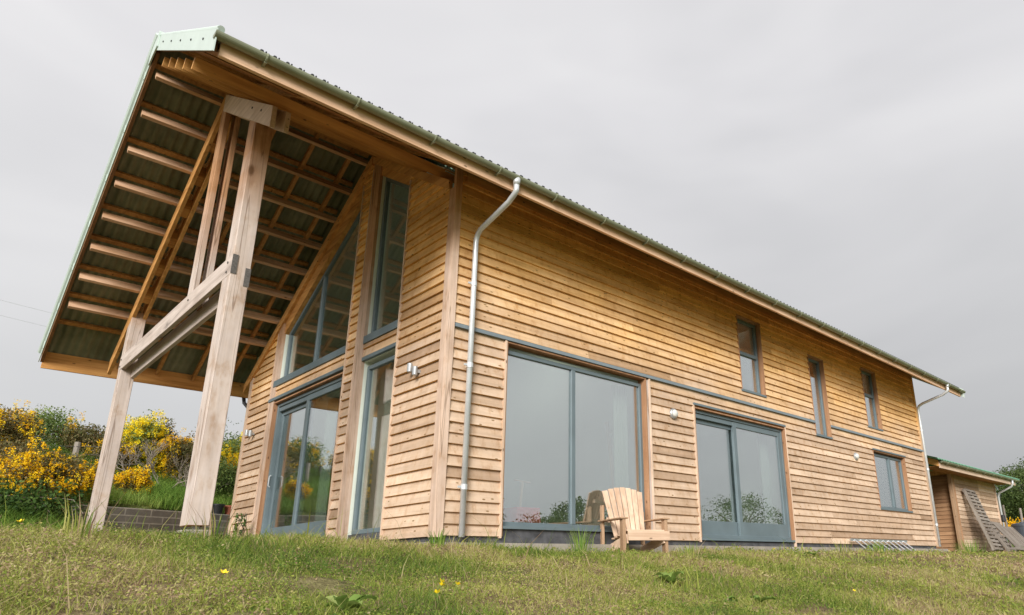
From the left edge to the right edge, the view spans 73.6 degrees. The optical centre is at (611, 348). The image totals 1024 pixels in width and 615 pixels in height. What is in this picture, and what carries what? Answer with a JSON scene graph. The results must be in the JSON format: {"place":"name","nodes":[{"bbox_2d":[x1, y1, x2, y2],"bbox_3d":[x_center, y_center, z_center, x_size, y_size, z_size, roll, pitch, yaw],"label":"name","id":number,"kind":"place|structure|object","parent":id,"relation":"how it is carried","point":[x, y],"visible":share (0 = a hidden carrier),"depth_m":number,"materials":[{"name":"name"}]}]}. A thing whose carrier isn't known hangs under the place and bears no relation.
{"place":"outdoors","nodes":[
{"label":"outdoors","id":0,"kind":"place"},
{"bbox_2d":[0,488,1023,614],"bbox_3d":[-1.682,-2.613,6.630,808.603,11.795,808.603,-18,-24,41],"label":"ground","id":1,"kind":"structure","parent":0,"point":[319,583],"depth_m":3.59,"materials":[{"name":"green plant"}]},
{"bbox_2d":[0,399,53,447],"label":"gorse bush","id":2,"kind":"object","parent":1,"relation":"on","point":[21,425],"visible":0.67,"depth_m":12.48,"materials":[{"name":"yellow plant"}]},
{"bbox_2d":[0,436,60,469],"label":"gorse bush","id":3,"kind":"object","parent":1,"relation":"on","point":[3,445],"visible":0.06,"depth_m":11.28,"materials":[{"name":"yellow plant"}]},
{"bbox_2d":[2,404,85,453],"bbox_3d":[-11.952,1.898,14.196,1.861,1.427,1.600,-18,-24,41],"label":"gorse bush","id":4,"kind":"object","parent":1,"relation":"on","point":[49,419],"visible":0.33,"depth_m":14.15,"materials":[{"name":"green plant"}]},
{"bbox_2d":[0,437,95,518],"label":"gorse bush","id":5,"kind":"object","parent":1,"relation":"on","point":[25,463],"visible":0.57,"depth_m":10.49,"materials":[{"name":"yellow plant"}]},
{"bbox_2d":[7,449,98,497],"bbox_3d":[-9.208,2.208,11.216,1.228,0.931,1.403,-18,-24,41],"label":"gorse bush","id":6,"kind":"object","parent":1,"relation":"on","point":[95,464],"visible":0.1,"depth_m":11.37,"materials":[{"name":"yellow plant"}]},
{"bbox_2d":[0,467,125,521],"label":"bramble patch","id":7,"kind":"object","parent":1,"relation":"on","point":[18,498],"visible":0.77,"depth_m":10.03,"materials":[{"name":"green plant"}]},
{"bbox_2d":[45,422,105,456],"bbox_3d":[-11.237,2.118,14.388,1.340,1.099,1.267,-18,-24,41],"label":"gorse bush","id":8,"kind":"object","parent":1,"relation":"on","point":[82,435],"visible":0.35,"depth_m":14.14,"materials":[{"name":"green plant"}]},
{"bbox_2d":[72,442,80,459],"bbox_3d":[-10.452,2.192,13.136,0.102,0.730,0.102,-8,-19,20],"label":"fence post","id":9,"kind":"object","parent":1,"relation":"on","point":[76,449],"visible":0.35,"depth_m":13.18,"materials":[{"name":"grey wood"}]},
{"bbox_2d":[45,446,138,464],"bbox_3d":[-10.634,2.081,13.123,2.632,0.368,0.053,1,-18,-7],"label":"wire fence","id":10,"kind":"object","parent":9,"relation":"attached to","point":[97,446],"visible":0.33,"depth_m":13.21,"materials":[{"name":"metal"}]},
{"bbox_2d":[41,493,125,539],"bbox_3d":[-3.104,1.004,4.022,0.388,0.273,0.406,5,-19,-19],"label":"grass tuft","id":11,"kind":"object","parent":1,"relation":"on","point":[88,524],"visible":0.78,"depth_m":3.96,"materials":[{"name":"green plant"}]},
{"bbox_2d":[81,438,139,472],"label":"gorse bush","id":12,"kind":"object","parent":1,"relation":"on","point":[123,451],"visible":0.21,"depth_m":13.88,"materials":[{"name":"yellow plant"}]},
{"bbox_2d":[0,436,232,530],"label":"bank grass","id":13,"kind":"structure","parent":1,"relation":"on","point":[171,497],"depth_m":12.40,"materials":[{"name":"plant"}]},
{"bbox_2d":[96,409,169,475],"bbox_3d":[-10.228,2.173,14.495,1.304,1.842,1.287,-18,-24,41],"label":"gorse bush","id":14,"kind":"object","parent":1,"relation":"on","point":[139,429],"visible":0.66,"depth_m":14.45,"materials":[{"name":"yellow plant"}]},
{"bbox_2d":[111,465,154,495],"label":"gorse bush","id":15,"kind":"object","parent":1,"relation":"on","point":[126,479],"visible":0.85,"depth_m":12.50,"materials":[{"name":"yellow plant"}]},
{"bbox_2d":[97,438,169,471],"bbox_3d":[-9.691,2.270,13.491,1.388,1.076,1.032,1,-18,-5],"label":"bare shrub","id":16,"kind":"object","parent":1,"relation":"on","point":[146,453],"visible":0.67,"depth_m":13.59,"materials":[{"name":"plant"}]},
{"bbox_2d":[65,504,229,536],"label":"block wall","id":17,"kind":"structure","parent":1,"relation":"on","point":[154,519],"depth_m":11.77,"materials":[{"name":"concrete"}]},
{"bbox_2d":[212,504,224,513],"bbox_3d":[-7.646,3.128,13.112,0.241,0.190,0.241,-18,-24,41],"label":"plant pot","id":18,"kind":"object","parent":17,"relation":"on","point":[217,508],"visible":0.73,"depth_m":13.04,"materials":[{"name":"black plastic"}]},
{"bbox_2d":[224,505,231,514],"bbox_3d":[-7.543,3.212,13.361,0.230,0.180,0.230,-18,-24,41],"label":"plant pot","id":19,"kind":"object","parent":17,"relation":"on","point":[227,508],"visible":0.44,"depth_m":13.28,"materials":[{"name":"ceramic"}]},
{"bbox_2d":[138,417,179,473],"bbox_3d":[-9.973,2.342,14.873,1.049,1.651,0.839,-18,-24,41],"label":"gorse bush","id":20,"kind":"object","parent":1,"relation":"on","point":[170,432],"visible":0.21,"depth_m":14.87,"materials":[{"name":"yellow plant"}]},
{"bbox_2d":[134,450,191,487],"bbox_3d":[-9.123,2.513,13.708,1.526,0.964,1.013,2,-18,-11],"label":"bare shrub","id":21,"kind":"object","parent":1,"relation":"on","point":[153,472],"visible":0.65,"depth_m":13.66,"materials":[{"name":"plant"}]},
{"bbox_2d":[156,428,195,480],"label":"gorse bush","id":22,"kind":"object","parent":1,"relation":"on","point":[181,447],"visible":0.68,"depth_m":14.55,"materials":[{"name":"yellow plant"}]},
{"bbox_2d":[173,464,230,489],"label":"bare shrub","id":23,"kind":"object","parent":1,"relation":"on","point":[186,473],"visible":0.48,"depth_m":13.81,"materials":[{"name":"plant"}]},
{"bbox_2d":[187,431,242,465],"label":"gorse bush","id":24,"kind":"object","parent":1,"relation":"on","point":[234,445],"visible":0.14,"depth_m":15.11,"materials":[{"name":"green plant"}]},
{"bbox_2d":[190,501,239,539],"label":"grass tuft","id":25,"kind":"object","parent":1,"relation":"on","point":[204,529],"visible":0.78,"depth_m":4.70,"materials":[{"name":"green plant"}]},
{"bbox_2d":[192,420,240,444],"bbox_3d":[-9.175,2.418,15.765,1.297,1.692,1.172,6,-19,-20],"label":"young tree","id":26,"kind":"object","parent":1,"relation":"on","point":[225,432],"visible":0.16,"depth_m":15.99,"materials":[{"name":"green plant"}]},
{"bbox_2d":[219,569,228,586],"bbox_3d":[-1.589,0.952,2.749,0.034,0.100,0.033,18,-2,-13],"label":"buttercup","id":27,"kind":"object","parent":1,"relation":"on","point":[225,571],"visible":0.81,"depth_m":2.75,"materials":[{"name":"yellow plant"}]},
{"bbox_2d":[214,447,238,502],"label":"gorse bush","id":28,"kind":"object","parent":1,"relation":"on","point":[226,473],"visible":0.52,"depth_m":14.13,"materials":[{"name":"green plant"}]},
{"bbox_2d":[222,510,256,536],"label":"grass tuft","id":29,"kind":"object","parent":1,"relation":"on","point":[237,532],"visible":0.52,"depth_m":6.64,"materials":[{"name":"green plant"}]},
{"bbox_2d":[234,513,246,536],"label":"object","id":30,"kind":"object","parent":1,"relation":"on","point":[243,523],"visible":0.39,"depth_m":11.38,"materials":[{"name":"green plant"}]},
{"bbox_2d":[318,594,376,613],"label":"dock plant","id":31,"kind":"object","parent":1,"relation":"on","point":[353,600],"visible":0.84,"depth_m":2.56,"materials":[{"name":"green plant"}]},
{"bbox_2d":[426,528,448,547],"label":"grass tuft","id":32,"kind":"object","parent":1,"relation":"on","point":[441,540],"visible":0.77,"depth_m":6.01,"materials":[{"name":"green plant"}]},
{"bbox_2d":[38,25,965,552],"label":"timber house","id":33,"kind":"structure","parent":1,"relation":"on","point":[288,251],"depth_m":10.92,"materials":[{"name":"wood"}]},
{"bbox_2d":[255,366,343,538],"bbox_3d":[-5.079,1.872,11.001,3.010,2.608,0.222,-18,-24,41],"label":"sliding door","id":34,"kind":"structure","parent":33,"relation":"in","point":[306,398],"depth_m":11.36,"materials":[{"name":"blue paint"}]},
{"bbox_2d":[273,210,360,387],"bbox_3d":[-5.097,-0.900,11.839,2.890,2.755,0.175,-18,-24,41],"label":"window","id":35,"kind":"structure","parent":33,"relation":"in","point":[323,283],"depth_m":11.79,"materials":[{"name":"blue paint"}]},
{"bbox_2d":[314,397,339,521],"bbox_3d":[-4.645,1.891,11.038,0.326,2.200,0.064,-18,-24,41],"label":"curtain","id":36,"kind":"object","parent":33,"relation":"hanging from","point":[326,463],"visible":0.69,"depth_m":11.03,"materials":[{"name":"fabric"}]},
{"bbox_2d":[351,342,395,534],"bbox_3d":[-3.237,1.242,9.293,1.010,2.518,0.165,-18,-24,41],"label":"window","id":37,"kind":"structure","parent":33,"relation":"in","point":[356,512],"depth_m":9.57,"materials":[{"name":"blue paint"}]},
{"bbox_2d":[373,374,392,527],"bbox_3d":[-3.215,1.439,9.715,0.326,2.200,0.064,-18,-24,41],"label":"curtain","id":38,"kind":"object","parent":33,"relation":"hanging from","point":[383,452],"visible":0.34,"depth_m":9.74,"materials":[{"name":"fabric"}]},
{"bbox_2d":[363,177,408,343],"bbox_3d":[-3.288,-1.529,10.185,1.010,2.875,0.170,-18,-24,41],"label":"window","id":39,"kind":"structure","parent":33,"relation":"in","point":[375,333],"depth_m":10.40,"materials":[{"name":"blue paint"}]},
{"bbox_2d":[504,507,540,522],"bbox_3d":[-1.223,2.361,9.325,0.341,0.300,0.400,-18,-24,41],"label":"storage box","id":40,"kind":"object","parent":33,"relation":"on","point":[523,514],"visible":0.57,"depth_m":9.23,"materials":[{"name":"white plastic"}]},
{"bbox_2d":[514,479,530,506],"bbox_3d":[-1.245,2.172,9.427,0.036,0.666,0.272,-18,-24,41],"label":"toy broom","id":41,"kind":"object","parent":40,"relation":"in","point":[521,492],"visible":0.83,"depth_m":9.46,"materials":[{"name":"wood"}]},
{"bbox_2d":[501,341,650,536],"bbox_3d":[-0.450,1.413,9.669,0.160,2.528,2.804,-18,-24,41],"label":"window","id":42,"kind":"structure","parent":33,"relation":"in","point":[641,394],"depth_m":9.85,"materials":[{"name":"blue paint"}]},
{"bbox_2d":[612,385,628,524],"bbox_3d":[0.147,1.671,10.653,0.066,2.220,0.284,-18,-24,41],"label":"curtain","id":43,"kind":"object","parent":33,"relation":"hanging from","point":[620,443],"visible":0.68,"depth_m":10.72,"materials":[{"name":"fabric"}]},
{"bbox_2d":[693,402,794,541],"bbox_3d":[2.441,2.376,12.476,0.222,2.300,3.040,-18,-24,41],"label":"sliding door","id":44,"kind":"structure","parent":33,"relation":"in","point":[739,530],"depth_m":12.51,"materials":[{"name":"blue paint"}]},
{"bbox_2d":[735,314,766,397],"bbox_3d":[2.745,0.170,13.538,0.170,1.580,0.860,-18,-24,41],"label":"window","id":45,"kind":"structure","parent":33,"relation":"in","point":[755,327],"depth_m":13.74,"materials":[{"name":"blue paint"}]},
{"bbox_2d":[757,433,773,523],"bbox_3d":[3.085,2.674,13.485,0.066,1.950,0.264,-18,-24,41],"label":"curtain","id":46,"kind":"object","parent":33,"relation":"hanging from","point":[765,481],"visible":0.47,"depth_m":13.48,"materials":[{"name":"fabric"}]},
{"bbox_2d":[807,354,832,439],"bbox_3d":[4.652,1.105,15.274,0.175,1.860,0.730,-18,-24,41],"label":"window","id":47,"kind":"structure","parent":33,"relation":"in","point":[822,390],"depth_m":15.46,"materials":[{"name":"blue paint"}]},
{"bbox_2d":[859,366,882,430],"bbox_3d":[6.611,1.316,17.322,0.170,1.570,0.860,-18,-24,41],"label":"window","id":48,"kind":"structure","parent":33,"relation":"in","point":[874,421],"depth_m":17.48,"materials":[{"name":"blue paint"}]},
{"bbox_2d":[872,450,912,512],"bbox_3d":[7.079,3.401,17.116,0.170,1.440,1.940,-18,-24,41],"label":"window","id":49,"kind":"structure","parent":33,"relation":"in","point":[891,473],"depth_m":17.27,"materials":[{"name":"blue paint"}]},
{"bbox_2d":[564,526,596,551],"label":"grass tuft","id":50,"kind":"object","parent":1,"relation":"on","point":[581,544],"visible":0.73,"depth_m":8.18,"materials":[{"name":"green plant"}]},
{"bbox_2d":[597,487,669,554],"bbox_3d":[0.279,2.440,9.466,0.760,1.014,0.867,8,-20,-26],"label":"garden chair","id":51,"kind":"object","parent":1,"relation":"on","point":[624,529],"visible":0.92,"depth_m":9.52,"materials":[{"name":"brown wood"}]},
{"bbox_2d":[653,571,684,583],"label":"dock plant","id":52,"kind":"object","parent":1,"relation":"on","point":[672,578],"visible":0.82,"depth_m":5.51,"materials":[{"name":"green plant"}]},
{"bbox_2d":[670,541,701,559],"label":"grass tuft","id":53,"kind":"object","parent":1,"relation":"on","point":[693,551],"visible":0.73,"depth_m":7.81,"materials":[{"name":"green plant"}]},
{"bbox_2d":[715,596,737,602],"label":"dock plant","id":54,"kind":"object","parent":1,"relation":"on","point":[730,599],"visible":0.45,"depth_m":4.64,"materials":[{"name":"green plant"}]},
{"bbox_2d":[750,595,775,601],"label":"dock plant","id":55,"kind":"object","parent":1,"relation":"on","point":[763,598],"visible":0.94,"depth_m":4.91,"materials":[{"name":"green plant"}]},
{"bbox_2d":[821,541,854,553],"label":"grass tuft","id":56,"kind":"object","parent":1,"relation":"on","point":[842,549],"visible":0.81,"depth_m":11.05,"materials":[{"name":"green plant"}]},
{"bbox_2d":[868,540,890,550],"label":"grass tuft","id":57,"kind":"object","parent":1,"relation":"on","point":[877,547],"visible":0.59,"depth_m":13.95,"materials":[{"name":"green plant"}]},
{"bbox_2d":[850,538,912,550],"bbox_3d":[6.328,4.534,15.456,0.324,0.310,3.050,-18,-24,41],"label":"aluminium ladder","id":58,"kind":"object","parent":1,"relation":"on","point":[880,540],"visible":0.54,"depth_m":15.56,"materials":[{"name":"silver metal"}]},
{"bbox_2d":[953,539,989,553],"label":"grass tuft","id":59,"kind":"object","parent":1,"relation":"on","point":[970,548],"visible":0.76,"depth_m":18.24,"materials":[{"name":"green plant"}]},
{"bbox_2d":[927,455,1019,552],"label":"wooden shed","id":60,"kind":"structure","parent":1,"relation":"on","point":[955,514],"depth_m":23.31,"materials":[{"name":"brown wood"}]},
{"bbox_2d":[962,488,1004,551],"bbox_3d":[12.762,5.884,23.169,1.000,2.150,0.130,19,-43,-42],"label":"pallet","id":61,"kind":"object","parent":1,"relation":"on","point":[974,502],"visible":0.98,"depth_m":23.02,"materials":[{"name":"grey wood"}]},
{"bbox_2d":[985,518,1011,551],"bbox_3d":[13.358,6.443,23.335,0.130,1.250,0.850,-42,-33,21],"label":"pallet","id":62,"kind":"object","parent":1,"relation":"on","point":[999,536],"visible":0.77,"depth_m":23.06,"materials":[{"name":"grey wood"}]},
{"bbox_2d":[1002,505,1011,545],"bbox_3d":[15.790,7.260,26.892,0.083,1.980,0.083,7,-19,-22],"label":"fence post","id":63,"kind":"object","parent":1,"relation":"on","point":[1004,513],"visible":0.35,"depth_m":27.02,"materials":[{"name":"grey wood"}]},
{"bbox_2d":[991,521,1023,551],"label":"pallet","id":64,"kind":"object","parent":1,"relation":"on","point":[1010,538],"visible":0.91,"depth_m":23.74,"materials":[{"name":"grey wood"}]},
{"bbox_2d":[994,457,1023,521],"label":"tree","id":65,"kind":"object","parent":1,"relation":"on","point":[1013,497],"visible":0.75,"depth_m":50.77,"materials":[{"name":"green plant"}]},
{"bbox_2d":[997,527,1023,544],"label":"pallet","id":66,"kind":"object","parent":1,"relation":"on","point":[1016,535],"visible":0.59,"depth_m":24.57,"materials":[{"name":"grey wood"}]},
{"bbox_2d":[998,501,1022,522],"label":"tree","id":67,"kind":"object","parent":1,"relation":"on","point":[1005,510],"visible":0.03,"depth_m":57.27,"materials":[{"name":"green plant"}]},
{"bbox_2d":[1002,516,1023,526],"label":"field hedge","id":68,"kind":"object","parent":1,"relation":"on","point":[1013,522],"visible":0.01,"depth_m":49.32,"materials":[{"name":"yellow plant"}]},
{"bbox_2d":[1007,545,1023,549],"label":"loose plank","id":69,"kind":"object","parent":1,"relation":"on","point":[1015,547],"visible":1,"depth_m":21.90,"materials":[{"name":"grey wood"}]},
{"bbox_2d":[1011,522,1023,536],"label":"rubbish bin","id":70,"kind":"object","parent":1,"relation":"on","point":[1018,527],"visible":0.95,"depth_m":25.11,"materials":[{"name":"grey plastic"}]},
{"bbox_2d":[1019,508,1023,521],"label":"fence post","id":71,"kind":"object","parent":1,"relation":"on","point":[1020,512],"visible":0.69,"depth_m":27.83,"materials":[{"name":"grey wood"}]},
{"bbox_2d":[0,0,1023,493],"label":"sky","id":72,"kind":"structure","parent":0,"point":[857,166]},
{"bbox_2d":[605,421,630,526],"bbox_3d":[0.152,2.292,11.961,0.310,2.007,0.380,-18,-24,41],"label":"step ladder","id":73,"kind":"object","parent":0,"point":[610,446],"visible":0.18,"depth_m":12.00,"materials":[{"name":"metal"}]}
]}

